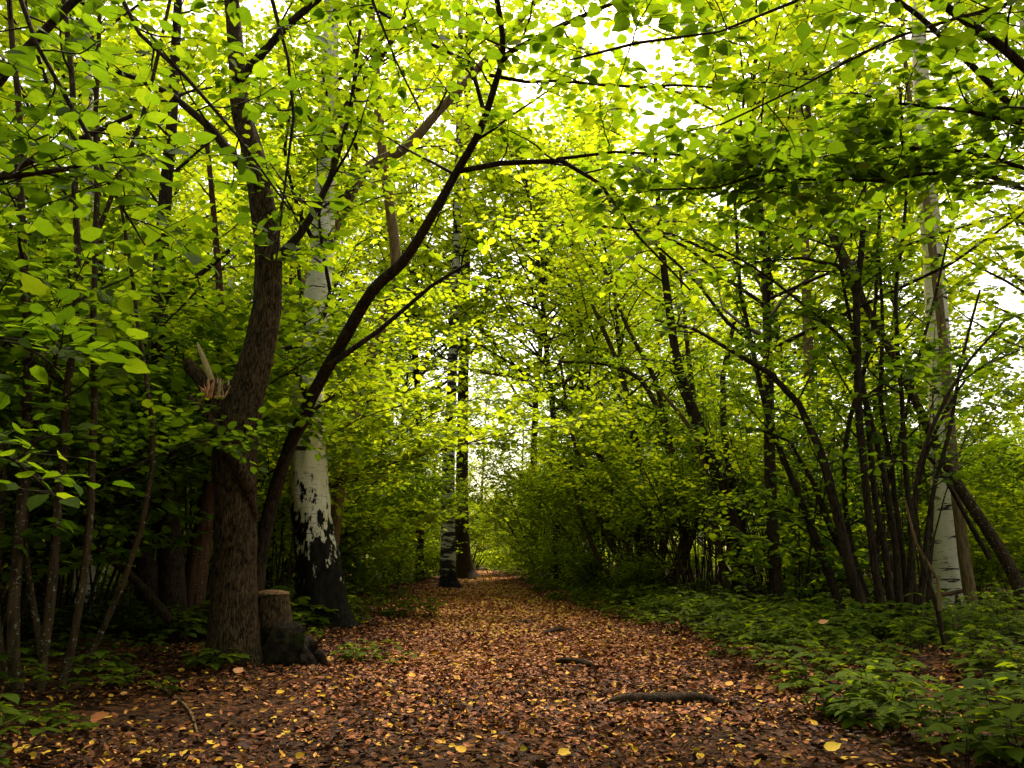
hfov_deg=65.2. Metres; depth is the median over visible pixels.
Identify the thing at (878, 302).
slender tree
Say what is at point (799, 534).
hazel shrub
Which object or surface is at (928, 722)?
leafy plant
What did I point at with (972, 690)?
leafy plant
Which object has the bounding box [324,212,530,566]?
slender tree
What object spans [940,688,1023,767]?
leafy plant
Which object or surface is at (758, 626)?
leafy plant
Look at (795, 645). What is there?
leafy plant
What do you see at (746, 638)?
leafy plant
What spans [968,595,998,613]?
leafy plant
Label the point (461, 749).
fallen leaf
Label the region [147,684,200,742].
fallen twig
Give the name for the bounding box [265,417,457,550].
hazel shrub
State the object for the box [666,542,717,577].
bush
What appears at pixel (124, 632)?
leafy plant
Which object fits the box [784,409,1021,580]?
hazel shrub
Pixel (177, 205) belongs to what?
slender tree
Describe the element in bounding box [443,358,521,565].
slender tree
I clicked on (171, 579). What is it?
dark tree
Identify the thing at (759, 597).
leafy plant
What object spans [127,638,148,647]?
leafy plant
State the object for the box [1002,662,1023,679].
leafy plant
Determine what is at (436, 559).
bush
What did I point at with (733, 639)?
leafy plant
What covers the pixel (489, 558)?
bush
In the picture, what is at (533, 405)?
slender tree
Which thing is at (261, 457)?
hazel shrub
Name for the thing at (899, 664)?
leafy plant
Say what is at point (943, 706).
leafy plant
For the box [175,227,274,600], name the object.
hazel shrub
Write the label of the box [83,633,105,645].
leafy plant
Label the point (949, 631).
leafy plant
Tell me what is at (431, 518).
hazel shrub
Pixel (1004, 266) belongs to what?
slender tree
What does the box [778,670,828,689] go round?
leafy plant
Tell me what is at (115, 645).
leafy plant
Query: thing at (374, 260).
slender tree
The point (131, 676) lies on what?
leafy plant
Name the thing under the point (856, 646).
leafy plant
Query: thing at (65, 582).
bush
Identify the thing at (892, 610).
leafy plant
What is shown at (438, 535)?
hazel shrub
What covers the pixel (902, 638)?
leafy plant
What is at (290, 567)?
hazel shrub
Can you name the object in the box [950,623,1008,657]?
leafy plant
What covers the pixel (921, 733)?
leafy plant
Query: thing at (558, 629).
tree root
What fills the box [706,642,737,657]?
leafy plant
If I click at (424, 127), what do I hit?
leaning tree
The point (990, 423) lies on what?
hazel shrub
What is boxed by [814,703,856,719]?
leafy plant
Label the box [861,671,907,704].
leafy plant
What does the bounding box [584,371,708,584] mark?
hazel shrub
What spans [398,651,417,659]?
leafy plant
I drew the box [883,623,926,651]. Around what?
leafy plant
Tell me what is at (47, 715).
leafy plant
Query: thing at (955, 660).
leafy plant
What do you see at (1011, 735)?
leafy plant
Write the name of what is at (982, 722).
leafy plant
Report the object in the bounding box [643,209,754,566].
slender tree
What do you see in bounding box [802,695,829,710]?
leafy plant
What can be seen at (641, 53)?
sky
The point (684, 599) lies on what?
ground cover
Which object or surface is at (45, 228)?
hazel shrub
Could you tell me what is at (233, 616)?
rough barked tree
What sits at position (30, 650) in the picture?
leafy plant
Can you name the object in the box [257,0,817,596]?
arching tree
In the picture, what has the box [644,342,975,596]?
hazel shrub
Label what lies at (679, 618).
leafy plant
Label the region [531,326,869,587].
hazel shrub
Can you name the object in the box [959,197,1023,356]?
slender tree
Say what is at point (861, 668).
leafy plant
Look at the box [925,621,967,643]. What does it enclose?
leafy plant
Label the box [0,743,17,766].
leafy plant
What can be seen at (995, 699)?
leafy plant
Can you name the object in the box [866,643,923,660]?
leafy plant
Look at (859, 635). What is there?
leafy plant
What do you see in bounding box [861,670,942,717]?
leafy plant
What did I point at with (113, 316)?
hazel shrub
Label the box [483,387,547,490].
slender tree
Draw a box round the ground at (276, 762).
[0,562,1023,767]
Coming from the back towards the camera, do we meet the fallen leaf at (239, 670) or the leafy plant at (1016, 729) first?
the fallen leaf at (239, 670)
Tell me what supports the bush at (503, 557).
on the ground at (276, 762)
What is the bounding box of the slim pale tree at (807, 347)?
[719,4,894,579]
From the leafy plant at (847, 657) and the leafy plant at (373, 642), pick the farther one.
the leafy plant at (373, 642)
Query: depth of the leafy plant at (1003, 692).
4.30 m
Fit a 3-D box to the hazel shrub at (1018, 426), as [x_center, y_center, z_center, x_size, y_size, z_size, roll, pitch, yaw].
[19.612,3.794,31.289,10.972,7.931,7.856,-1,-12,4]
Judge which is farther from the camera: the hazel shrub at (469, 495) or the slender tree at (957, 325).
the hazel shrub at (469, 495)
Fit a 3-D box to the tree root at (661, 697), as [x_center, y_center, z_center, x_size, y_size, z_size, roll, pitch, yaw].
[0.969,2.018,5.096,0.795,0.102,0.234,0,-12,0]
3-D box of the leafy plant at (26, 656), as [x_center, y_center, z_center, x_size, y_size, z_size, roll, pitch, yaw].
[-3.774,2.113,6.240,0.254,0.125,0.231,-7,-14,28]
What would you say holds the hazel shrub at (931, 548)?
on the ground at (276, 762)
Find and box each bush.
[4,556,117,597]
[73,537,157,586]
[273,487,370,584]
[287,529,390,591]
[343,528,418,587]
[372,525,437,583]
[401,536,439,573]
[406,538,462,577]
[472,548,500,566]
[482,547,511,569]
[484,549,509,569]
[489,525,541,574]
[493,518,569,577]
[506,514,616,586]
[512,520,568,580]
[550,534,620,587]
[596,543,680,596]
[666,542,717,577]
[697,473,890,606]
[760,525,875,589]
[779,496,924,590]
[901,481,1023,588]
[901,492,1023,602]
[964,471,1023,591]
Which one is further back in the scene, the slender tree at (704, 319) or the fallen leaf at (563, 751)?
the slender tree at (704, 319)
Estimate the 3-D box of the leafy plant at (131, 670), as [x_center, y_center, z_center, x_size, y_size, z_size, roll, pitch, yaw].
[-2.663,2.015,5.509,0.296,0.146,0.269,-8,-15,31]
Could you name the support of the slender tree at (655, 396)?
on the ground at (276, 762)
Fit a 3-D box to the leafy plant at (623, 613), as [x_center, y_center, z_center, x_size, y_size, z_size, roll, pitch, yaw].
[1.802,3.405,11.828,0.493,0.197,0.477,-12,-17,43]
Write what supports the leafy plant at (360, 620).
on the ground at (276, 762)
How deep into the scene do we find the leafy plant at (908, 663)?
4.94 m
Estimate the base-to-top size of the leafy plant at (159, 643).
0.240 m
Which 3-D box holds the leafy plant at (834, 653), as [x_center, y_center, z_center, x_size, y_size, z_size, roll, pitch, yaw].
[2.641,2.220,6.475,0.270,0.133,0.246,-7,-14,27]
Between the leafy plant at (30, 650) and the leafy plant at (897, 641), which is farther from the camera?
the leafy plant at (897, 641)
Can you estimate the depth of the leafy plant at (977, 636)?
5.89 m
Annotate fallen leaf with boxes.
[90,711,109,720]
[233,667,243,672]
[455,746,466,751]
[558,748,568,755]
[818,619,828,623]
[824,741,841,750]
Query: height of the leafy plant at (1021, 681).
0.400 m
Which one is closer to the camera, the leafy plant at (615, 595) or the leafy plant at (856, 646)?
the leafy plant at (856, 646)
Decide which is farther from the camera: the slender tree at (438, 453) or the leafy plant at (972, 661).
the slender tree at (438, 453)
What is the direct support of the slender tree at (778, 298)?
on the ground at (276, 762)
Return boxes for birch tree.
[226,0,455,627]
[825,0,965,609]
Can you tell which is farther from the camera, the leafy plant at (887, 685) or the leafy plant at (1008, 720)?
the leafy plant at (887, 685)
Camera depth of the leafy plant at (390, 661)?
6.89 m
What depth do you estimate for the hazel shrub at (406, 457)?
12.14 m
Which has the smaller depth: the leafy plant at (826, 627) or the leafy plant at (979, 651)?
the leafy plant at (979, 651)
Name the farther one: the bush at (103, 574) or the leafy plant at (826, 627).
the bush at (103, 574)
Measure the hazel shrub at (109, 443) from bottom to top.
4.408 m
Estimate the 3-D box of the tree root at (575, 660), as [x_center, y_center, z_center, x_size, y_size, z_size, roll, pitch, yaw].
[0.588,2.422,6.936,0.566,0.082,0.140,-11,-17,41]
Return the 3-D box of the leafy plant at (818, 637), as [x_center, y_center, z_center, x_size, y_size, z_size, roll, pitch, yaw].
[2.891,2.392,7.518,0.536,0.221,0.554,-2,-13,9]
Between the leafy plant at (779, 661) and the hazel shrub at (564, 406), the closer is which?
the leafy plant at (779, 661)
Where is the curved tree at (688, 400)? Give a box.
[584,129,776,603]
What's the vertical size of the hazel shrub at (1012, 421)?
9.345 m
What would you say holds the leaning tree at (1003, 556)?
on the ground at (276, 762)
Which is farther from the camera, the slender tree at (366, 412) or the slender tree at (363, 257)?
the slender tree at (366, 412)
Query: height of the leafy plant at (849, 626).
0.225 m
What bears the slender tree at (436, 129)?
on the ground at (276, 762)
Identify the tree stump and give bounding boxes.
[258,589,328,666]
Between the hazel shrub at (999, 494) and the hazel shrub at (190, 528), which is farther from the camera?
the hazel shrub at (999, 494)
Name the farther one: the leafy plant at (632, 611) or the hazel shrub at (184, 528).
the hazel shrub at (184, 528)
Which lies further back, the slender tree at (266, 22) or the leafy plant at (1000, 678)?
the slender tree at (266, 22)
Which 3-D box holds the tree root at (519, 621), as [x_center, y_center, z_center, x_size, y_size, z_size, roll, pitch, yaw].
[0.253,3.509,11.799,0.100,0.076,1.169,-9,-15,34]
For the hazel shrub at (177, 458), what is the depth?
9.95 m
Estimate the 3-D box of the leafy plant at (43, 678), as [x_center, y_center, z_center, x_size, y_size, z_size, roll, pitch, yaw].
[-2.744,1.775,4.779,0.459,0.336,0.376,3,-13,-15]
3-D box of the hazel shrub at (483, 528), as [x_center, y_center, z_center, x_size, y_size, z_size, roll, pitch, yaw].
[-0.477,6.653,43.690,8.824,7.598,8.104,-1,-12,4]
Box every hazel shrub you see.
[0,0,171,693]
[0,114,332,556]
[0,115,190,640]
[0,160,353,584]
[0,180,418,631]
[0,224,294,588]
[0,231,141,649]
[0,234,134,641]
[3,244,278,567]
[8,193,248,624]
[21,271,316,614]
[98,392,334,567]
[124,227,628,618]
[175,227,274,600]
[188,256,563,594]
[257,278,342,596]
[264,404,476,582]
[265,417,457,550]
[367,454,490,576]
[393,456,503,545]
[394,482,472,570]
[430,448,527,573]
[433,474,516,568]
[437,406,582,578]
[463,398,734,585]
[470,495,570,567]
[473,237,743,595]
[477,468,582,551]
[496,383,796,590]
[506,426,730,571]
[530,340,883,595]
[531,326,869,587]
[550,530,678,566]
[560,394,650,586]
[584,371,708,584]
[630,358,762,596]
[632,57,1023,631]
[635,376,714,588]
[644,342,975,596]
[668,318,1023,593]
[691,320,863,605]
[699,331,842,600]
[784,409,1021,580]
[824,300,999,614]
[918,409,1023,522]
[918,409,1023,538]
[957,377,1023,499]
[964,363,1023,399]
[972,375,1023,533]
[988,412,1023,491]
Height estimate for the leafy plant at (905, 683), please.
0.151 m
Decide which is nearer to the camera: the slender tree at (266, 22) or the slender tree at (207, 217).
the slender tree at (266, 22)
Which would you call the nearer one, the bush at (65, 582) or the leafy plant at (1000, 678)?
the leafy plant at (1000, 678)
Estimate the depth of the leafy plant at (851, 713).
4.25 m
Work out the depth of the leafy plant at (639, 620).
10.71 m
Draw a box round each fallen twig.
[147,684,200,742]
[837,732,929,745]
[924,580,1008,599]
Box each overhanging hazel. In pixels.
[0,0,479,510]
[486,0,1023,259]
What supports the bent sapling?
on the ground at (276, 762)
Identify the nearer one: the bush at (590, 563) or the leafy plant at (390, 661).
the leafy plant at (390, 661)
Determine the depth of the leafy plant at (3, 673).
5.01 m
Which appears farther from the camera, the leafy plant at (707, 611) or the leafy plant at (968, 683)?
the leafy plant at (707, 611)
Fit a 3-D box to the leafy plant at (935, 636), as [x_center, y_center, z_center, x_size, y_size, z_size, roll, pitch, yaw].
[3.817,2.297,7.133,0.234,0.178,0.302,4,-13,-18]
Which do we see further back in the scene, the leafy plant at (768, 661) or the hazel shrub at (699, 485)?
the hazel shrub at (699, 485)
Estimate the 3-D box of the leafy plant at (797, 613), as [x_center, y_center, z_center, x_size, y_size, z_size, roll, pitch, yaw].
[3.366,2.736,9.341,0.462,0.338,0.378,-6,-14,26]
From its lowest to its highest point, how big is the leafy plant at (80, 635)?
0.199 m
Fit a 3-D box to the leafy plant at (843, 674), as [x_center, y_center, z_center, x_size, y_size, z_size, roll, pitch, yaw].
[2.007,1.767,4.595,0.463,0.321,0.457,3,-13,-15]
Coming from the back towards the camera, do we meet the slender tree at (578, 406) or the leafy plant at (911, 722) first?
the slender tree at (578, 406)
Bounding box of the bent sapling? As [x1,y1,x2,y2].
[832,301,1023,651]
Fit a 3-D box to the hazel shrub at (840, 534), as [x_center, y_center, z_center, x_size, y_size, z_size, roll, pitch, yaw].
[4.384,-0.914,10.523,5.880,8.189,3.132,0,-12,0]
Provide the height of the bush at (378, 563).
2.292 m
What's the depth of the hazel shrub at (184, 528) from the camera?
16.09 m
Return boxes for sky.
[0,0,1023,558]
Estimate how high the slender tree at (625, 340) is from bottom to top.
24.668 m
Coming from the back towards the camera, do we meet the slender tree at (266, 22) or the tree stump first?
the slender tree at (266, 22)
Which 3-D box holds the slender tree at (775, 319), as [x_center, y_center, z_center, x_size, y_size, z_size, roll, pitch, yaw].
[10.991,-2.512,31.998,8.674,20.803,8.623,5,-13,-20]
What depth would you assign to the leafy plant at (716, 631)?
8.30 m
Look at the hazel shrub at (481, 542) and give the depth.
65.73 m
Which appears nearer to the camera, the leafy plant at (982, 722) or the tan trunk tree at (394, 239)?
the leafy plant at (982, 722)
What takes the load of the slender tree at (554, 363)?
on the ground at (276, 762)
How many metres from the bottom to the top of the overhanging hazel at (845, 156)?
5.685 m
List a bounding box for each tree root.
[505,691,542,695]
[509,619,545,623]
[543,627,574,634]
[552,658,601,667]
[603,692,730,705]
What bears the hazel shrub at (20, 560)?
on the ground at (276, 762)
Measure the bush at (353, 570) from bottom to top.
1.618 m
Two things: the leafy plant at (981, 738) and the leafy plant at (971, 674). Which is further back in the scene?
the leafy plant at (971, 674)
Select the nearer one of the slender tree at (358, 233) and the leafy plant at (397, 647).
the leafy plant at (397, 647)
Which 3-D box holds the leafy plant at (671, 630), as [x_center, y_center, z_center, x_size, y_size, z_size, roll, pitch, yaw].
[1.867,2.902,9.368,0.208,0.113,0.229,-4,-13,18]
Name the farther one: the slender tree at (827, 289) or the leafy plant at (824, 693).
the slender tree at (827, 289)
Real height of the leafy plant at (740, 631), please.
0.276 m
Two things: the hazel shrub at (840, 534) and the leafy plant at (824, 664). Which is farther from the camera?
the hazel shrub at (840, 534)
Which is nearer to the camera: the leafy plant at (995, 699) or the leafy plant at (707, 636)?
the leafy plant at (995, 699)
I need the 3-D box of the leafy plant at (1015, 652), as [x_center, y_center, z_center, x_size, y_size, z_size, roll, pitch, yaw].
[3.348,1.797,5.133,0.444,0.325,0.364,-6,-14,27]
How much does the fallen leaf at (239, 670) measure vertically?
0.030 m
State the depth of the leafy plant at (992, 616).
6.47 m
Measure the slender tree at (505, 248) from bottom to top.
19.644 m
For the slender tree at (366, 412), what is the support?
on the ground at (276, 762)
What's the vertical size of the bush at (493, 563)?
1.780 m
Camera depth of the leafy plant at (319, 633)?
8.55 m
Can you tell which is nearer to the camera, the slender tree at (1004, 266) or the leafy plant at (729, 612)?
the leafy plant at (729, 612)
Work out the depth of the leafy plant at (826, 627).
6.50 m
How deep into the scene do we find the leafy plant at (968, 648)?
5.75 m
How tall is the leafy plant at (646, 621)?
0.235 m
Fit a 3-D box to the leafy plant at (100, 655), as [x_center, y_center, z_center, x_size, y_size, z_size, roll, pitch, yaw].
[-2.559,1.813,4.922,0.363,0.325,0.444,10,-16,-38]
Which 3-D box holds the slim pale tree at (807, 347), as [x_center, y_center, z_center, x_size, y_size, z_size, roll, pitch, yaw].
[8.770,-4.968,23.404,3.882,21.861,4.258,8,-15,-33]
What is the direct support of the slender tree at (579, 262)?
on the ground at (276, 762)
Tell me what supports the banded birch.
on the ground at (276, 762)
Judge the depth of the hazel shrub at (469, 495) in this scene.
65.78 m
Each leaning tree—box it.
[207,0,610,600]
[728,31,1023,609]
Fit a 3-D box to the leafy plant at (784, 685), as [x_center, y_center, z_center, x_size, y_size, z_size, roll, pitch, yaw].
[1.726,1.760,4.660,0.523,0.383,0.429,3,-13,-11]
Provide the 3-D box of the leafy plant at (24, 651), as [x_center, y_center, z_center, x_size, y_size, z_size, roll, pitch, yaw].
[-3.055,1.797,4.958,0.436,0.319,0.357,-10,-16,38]
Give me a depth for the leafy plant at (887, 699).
4.39 m
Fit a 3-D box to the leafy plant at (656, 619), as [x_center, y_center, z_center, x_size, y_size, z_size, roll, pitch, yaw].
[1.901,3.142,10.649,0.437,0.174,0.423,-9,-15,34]
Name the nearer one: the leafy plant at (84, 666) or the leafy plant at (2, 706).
the leafy plant at (2, 706)
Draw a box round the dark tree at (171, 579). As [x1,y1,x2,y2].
[45,0,293,636]
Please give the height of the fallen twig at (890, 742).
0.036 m
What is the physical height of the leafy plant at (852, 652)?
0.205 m
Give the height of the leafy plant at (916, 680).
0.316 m
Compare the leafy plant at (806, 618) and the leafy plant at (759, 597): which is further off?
the leafy plant at (759, 597)
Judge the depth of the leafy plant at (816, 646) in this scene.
6.20 m
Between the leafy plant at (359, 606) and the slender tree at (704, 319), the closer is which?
the leafy plant at (359, 606)
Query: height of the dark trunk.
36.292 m
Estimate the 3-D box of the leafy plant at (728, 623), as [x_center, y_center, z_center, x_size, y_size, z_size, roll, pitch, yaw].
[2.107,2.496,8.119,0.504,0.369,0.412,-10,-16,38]
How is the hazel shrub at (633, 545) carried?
on the ground at (276, 762)
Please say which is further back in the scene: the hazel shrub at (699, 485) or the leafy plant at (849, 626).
the hazel shrub at (699, 485)
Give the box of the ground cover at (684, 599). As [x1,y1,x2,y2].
[1,564,1023,646]
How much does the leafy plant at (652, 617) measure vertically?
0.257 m
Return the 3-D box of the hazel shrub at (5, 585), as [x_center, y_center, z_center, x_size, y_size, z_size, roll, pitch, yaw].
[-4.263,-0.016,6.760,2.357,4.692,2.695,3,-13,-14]
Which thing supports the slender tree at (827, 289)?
on the ground at (276, 762)
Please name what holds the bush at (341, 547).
on the ground at (276, 762)
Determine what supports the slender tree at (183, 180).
on the ground at (276, 762)
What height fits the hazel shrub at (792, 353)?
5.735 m
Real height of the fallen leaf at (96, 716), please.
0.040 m
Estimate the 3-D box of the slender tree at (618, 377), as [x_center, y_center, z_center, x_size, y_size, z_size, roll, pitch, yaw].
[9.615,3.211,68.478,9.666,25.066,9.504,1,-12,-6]
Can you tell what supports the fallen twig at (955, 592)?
on the ground at (276, 762)
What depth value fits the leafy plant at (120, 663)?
5.85 m
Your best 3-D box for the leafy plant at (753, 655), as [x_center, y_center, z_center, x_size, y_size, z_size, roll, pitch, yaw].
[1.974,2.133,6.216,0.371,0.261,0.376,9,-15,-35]
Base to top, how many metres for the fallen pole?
1.433 m
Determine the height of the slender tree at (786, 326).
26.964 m
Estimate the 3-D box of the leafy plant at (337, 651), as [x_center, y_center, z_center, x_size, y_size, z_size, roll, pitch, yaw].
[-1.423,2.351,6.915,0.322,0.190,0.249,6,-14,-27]
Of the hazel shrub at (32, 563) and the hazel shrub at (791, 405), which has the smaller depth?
the hazel shrub at (32, 563)
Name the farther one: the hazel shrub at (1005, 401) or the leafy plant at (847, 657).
the hazel shrub at (1005, 401)
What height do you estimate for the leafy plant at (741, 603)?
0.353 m
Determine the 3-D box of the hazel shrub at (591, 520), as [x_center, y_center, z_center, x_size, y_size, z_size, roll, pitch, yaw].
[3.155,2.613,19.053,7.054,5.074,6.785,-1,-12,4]
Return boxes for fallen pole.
[9,505,173,624]
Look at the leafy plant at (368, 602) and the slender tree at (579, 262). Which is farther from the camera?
the slender tree at (579, 262)
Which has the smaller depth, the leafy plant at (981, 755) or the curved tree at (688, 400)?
the leafy plant at (981, 755)
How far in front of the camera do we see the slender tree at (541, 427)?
70.83 m
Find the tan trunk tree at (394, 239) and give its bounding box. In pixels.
[308,0,452,546]
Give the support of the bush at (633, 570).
on the ground at (276, 762)
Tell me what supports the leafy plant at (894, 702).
on the ground at (276, 762)
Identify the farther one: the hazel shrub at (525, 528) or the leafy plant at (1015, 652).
the hazel shrub at (525, 528)
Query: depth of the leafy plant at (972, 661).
5.51 m
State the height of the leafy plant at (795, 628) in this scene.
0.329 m
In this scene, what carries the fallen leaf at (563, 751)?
on the ground at (276, 762)
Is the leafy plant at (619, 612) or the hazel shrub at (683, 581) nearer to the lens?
the leafy plant at (619, 612)
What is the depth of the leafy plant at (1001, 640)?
5.43 m
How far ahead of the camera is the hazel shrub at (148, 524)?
10.69 m
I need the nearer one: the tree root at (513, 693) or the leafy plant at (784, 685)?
the leafy plant at (784, 685)
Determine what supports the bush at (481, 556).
on the ground at (276, 762)
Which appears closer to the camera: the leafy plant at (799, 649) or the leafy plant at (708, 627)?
the leafy plant at (799, 649)
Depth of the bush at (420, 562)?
29.34 m
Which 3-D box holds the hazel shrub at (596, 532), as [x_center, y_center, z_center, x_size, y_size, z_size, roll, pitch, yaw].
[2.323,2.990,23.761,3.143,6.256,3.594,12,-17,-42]
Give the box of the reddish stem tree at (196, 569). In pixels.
[132,81,297,627]
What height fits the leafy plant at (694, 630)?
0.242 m
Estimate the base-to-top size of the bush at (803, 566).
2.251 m
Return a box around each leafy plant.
[0,646,52,698]
[0,655,13,675]
[0,692,62,744]
[0,701,20,718]
[0,703,28,739]
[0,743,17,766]
[4,651,95,702]
[4,701,81,726]
[20,642,62,658]
[21,646,50,661]
[24,633,79,649]
[49,715,98,738]
[51,626,96,642]
[51,642,82,655]
[60,650,128,699]
[70,653,109,680]
[79,650,137,673]
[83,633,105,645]
[84,636,128,656]
[98,624,130,649]
[98,673,138,687]
[112,665,154,686]
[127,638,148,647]
[130,634,168,658]
[140,676,182,691]
[179,648,243,670]
[201,648,250,667]
[305,627,325,636]
[311,620,326,628]
[330,644,363,660]
[336,644,362,663]
[343,648,363,660]
[345,651,365,660]
[349,639,376,651]
[350,601,370,615]
[354,614,373,622]
[356,592,380,613]
[359,647,380,660]
[369,639,401,658]
[378,657,398,664]
[381,609,398,616]
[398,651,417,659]
[598,605,629,617]
[606,594,630,616]
[621,607,646,618]
[622,606,643,617]
[622,615,645,624]
[628,611,659,625]
[637,613,667,623]
[646,610,680,627]
[659,607,700,633]
[663,627,679,632]
[664,605,695,625]
[688,610,715,629]
[689,619,726,639]
[690,622,722,640]
[692,612,746,645]
[697,622,738,652]
[698,617,751,654]
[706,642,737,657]
[709,609,747,641]
[712,625,740,645]
[722,628,764,640]
[724,597,761,622]
[727,623,783,666]
[728,633,763,665]
[731,627,771,652]
[740,616,799,646]
[742,642,788,673]
[747,595,780,621]
[754,624,768,643]
[755,633,785,642]
[755,653,802,682]
[759,593,795,609]
[762,615,809,638]
[763,623,817,653]
[767,662,828,689]
[771,645,826,686]
[772,639,834,681]
[772,651,857,711]
[774,638,817,663]
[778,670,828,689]
[779,640,811,654]
[780,603,818,621]
[788,614,818,628]
[790,625,847,647]
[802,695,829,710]
[804,645,834,665]
[804,677,907,716]
[808,624,852,650]
[808,656,846,671]
[809,604,840,616]
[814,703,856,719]
[819,602,850,622]
[820,650,851,657]
[821,628,877,642]
[822,665,905,698]
[822,702,840,716]
[826,679,916,737]
[826,692,917,731]
[828,634,870,647]
[828,658,897,687]
[830,648,898,670]
[831,639,884,659]
[834,699,901,731]
[835,637,896,658]
[837,623,867,643]
[840,671,925,700]
[843,691,921,723]
[845,669,891,684]
[860,609,899,635]
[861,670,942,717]
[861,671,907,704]
[863,655,940,690]
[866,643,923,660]
[874,706,924,737]
[876,677,964,725]
[877,661,906,674]
[879,678,919,687]
[881,688,961,756]
[883,621,922,652]
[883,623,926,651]
[892,621,931,647]
[895,657,921,672]
[898,633,947,649]
[911,700,995,742]
[916,691,991,743]
[917,716,1013,767]
[920,631,948,644]
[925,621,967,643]
[927,618,971,632]
[930,688,990,725]
[931,685,1022,735]
[933,638,963,647]
[939,640,983,665]
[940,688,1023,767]
[942,627,991,653]
[946,628,1017,657]
[947,654,1005,676]
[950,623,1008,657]
[950,710,1018,765]
[951,668,1020,691]
[953,628,1010,657]
[953,650,1023,674]
[958,728,1023,767]
[959,669,1023,748]
[962,672,1018,705]
[963,688,1004,705]
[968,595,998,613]
[972,636,1023,670]
[973,661,1023,719]
[976,608,1023,652]
[978,692,1023,705]
[980,640,1023,678]
[983,711,1023,738]
[987,677,1023,718]
[989,631,1023,678]
[995,639,1023,663]
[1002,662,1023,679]
[1006,679,1023,690]
[1007,720,1023,738]
[1010,727,1023,733]
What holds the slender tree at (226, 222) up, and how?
on the ground at (276, 762)
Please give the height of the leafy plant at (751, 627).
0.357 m
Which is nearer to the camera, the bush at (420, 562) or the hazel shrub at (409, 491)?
the hazel shrub at (409, 491)
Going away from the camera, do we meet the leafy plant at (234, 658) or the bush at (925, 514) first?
the leafy plant at (234, 658)
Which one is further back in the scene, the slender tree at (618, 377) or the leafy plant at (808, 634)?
the slender tree at (618, 377)
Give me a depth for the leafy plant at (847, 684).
4.81 m
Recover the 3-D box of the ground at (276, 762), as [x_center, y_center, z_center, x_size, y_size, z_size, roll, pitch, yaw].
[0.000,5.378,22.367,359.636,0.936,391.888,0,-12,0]
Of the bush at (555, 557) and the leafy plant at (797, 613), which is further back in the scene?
the bush at (555, 557)
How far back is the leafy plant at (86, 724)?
3.99 m
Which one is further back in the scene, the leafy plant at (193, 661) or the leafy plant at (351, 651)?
the leafy plant at (351, 651)
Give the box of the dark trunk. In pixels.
[403,0,528,578]
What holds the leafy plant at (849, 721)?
on the ground at (276, 762)
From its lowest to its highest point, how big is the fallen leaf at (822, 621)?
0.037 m
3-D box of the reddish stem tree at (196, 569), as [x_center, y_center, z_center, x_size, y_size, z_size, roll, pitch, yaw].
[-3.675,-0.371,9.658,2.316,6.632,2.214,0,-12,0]
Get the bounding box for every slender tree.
[0,0,196,281]
[0,0,285,615]
[60,129,244,350]
[100,2,260,585]
[101,172,157,290]
[105,25,506,595]
[112,0,349,532]
[175,85,493,440]
[175,186,250,274]
[176,139,408,400]
[198,1,626,580]
[207,183,460,420]
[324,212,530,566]
[324,322,396,448]
[344,144,451,566]
[366,40,701,585]
[377,17,740,572]
[401,71,773,576]
[414,405,468,489]
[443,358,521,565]
[462,0,1023,603]
[464,127,762,567]
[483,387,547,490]
[491,169,631,551]
[516,422,551,468]
[519,375,576,463]
[538,316,618,563]
[590,161,756,573]
[590,301,649,558]
[598,266,683,566]
[615,288,723,556]
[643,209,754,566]
[658,245,899,526]
[678,74,879,477]
[707,115,906,438]
[714,2,1023,510]
[779,0,991,577]
[815,191,1021,435]
[887,0,1023,351]
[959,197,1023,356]
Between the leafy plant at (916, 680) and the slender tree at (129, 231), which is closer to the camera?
the leafy plant at (916, 680)
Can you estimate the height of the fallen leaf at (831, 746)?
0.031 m
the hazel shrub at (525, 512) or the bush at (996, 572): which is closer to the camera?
the bush at (996, 572)
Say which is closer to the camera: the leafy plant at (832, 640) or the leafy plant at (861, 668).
the leafy plant at (861, 668)
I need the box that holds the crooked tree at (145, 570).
[0,6,187,629]
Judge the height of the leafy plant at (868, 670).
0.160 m
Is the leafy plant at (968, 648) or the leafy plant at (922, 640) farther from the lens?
the leafy plant at (922, 640)
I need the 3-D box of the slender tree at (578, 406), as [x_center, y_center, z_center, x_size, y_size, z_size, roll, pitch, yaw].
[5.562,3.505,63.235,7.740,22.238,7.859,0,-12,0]
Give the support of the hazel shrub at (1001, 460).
on the ground at (276, 762)
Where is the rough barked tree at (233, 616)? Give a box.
[15,0,447,667]
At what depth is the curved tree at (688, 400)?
15.76 m
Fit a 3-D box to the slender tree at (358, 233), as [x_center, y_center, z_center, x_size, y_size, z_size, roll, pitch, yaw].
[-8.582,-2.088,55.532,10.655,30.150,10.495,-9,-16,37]
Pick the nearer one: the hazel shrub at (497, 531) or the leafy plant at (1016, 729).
the leafy plant at (1016, 729)
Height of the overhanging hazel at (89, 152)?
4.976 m
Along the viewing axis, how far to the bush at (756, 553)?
12.61 m
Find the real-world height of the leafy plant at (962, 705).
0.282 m
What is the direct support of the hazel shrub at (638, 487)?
on the ground at (276, 762)
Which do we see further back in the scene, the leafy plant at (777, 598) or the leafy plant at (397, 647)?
the leafy plant at (777, 598)
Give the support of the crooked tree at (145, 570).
on the ground at (276, 762)
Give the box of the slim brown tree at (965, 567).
[868,5,978,610]
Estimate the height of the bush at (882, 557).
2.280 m
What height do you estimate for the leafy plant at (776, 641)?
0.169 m
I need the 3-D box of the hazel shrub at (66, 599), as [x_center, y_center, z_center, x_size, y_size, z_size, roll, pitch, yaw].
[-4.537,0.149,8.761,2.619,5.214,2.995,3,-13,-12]

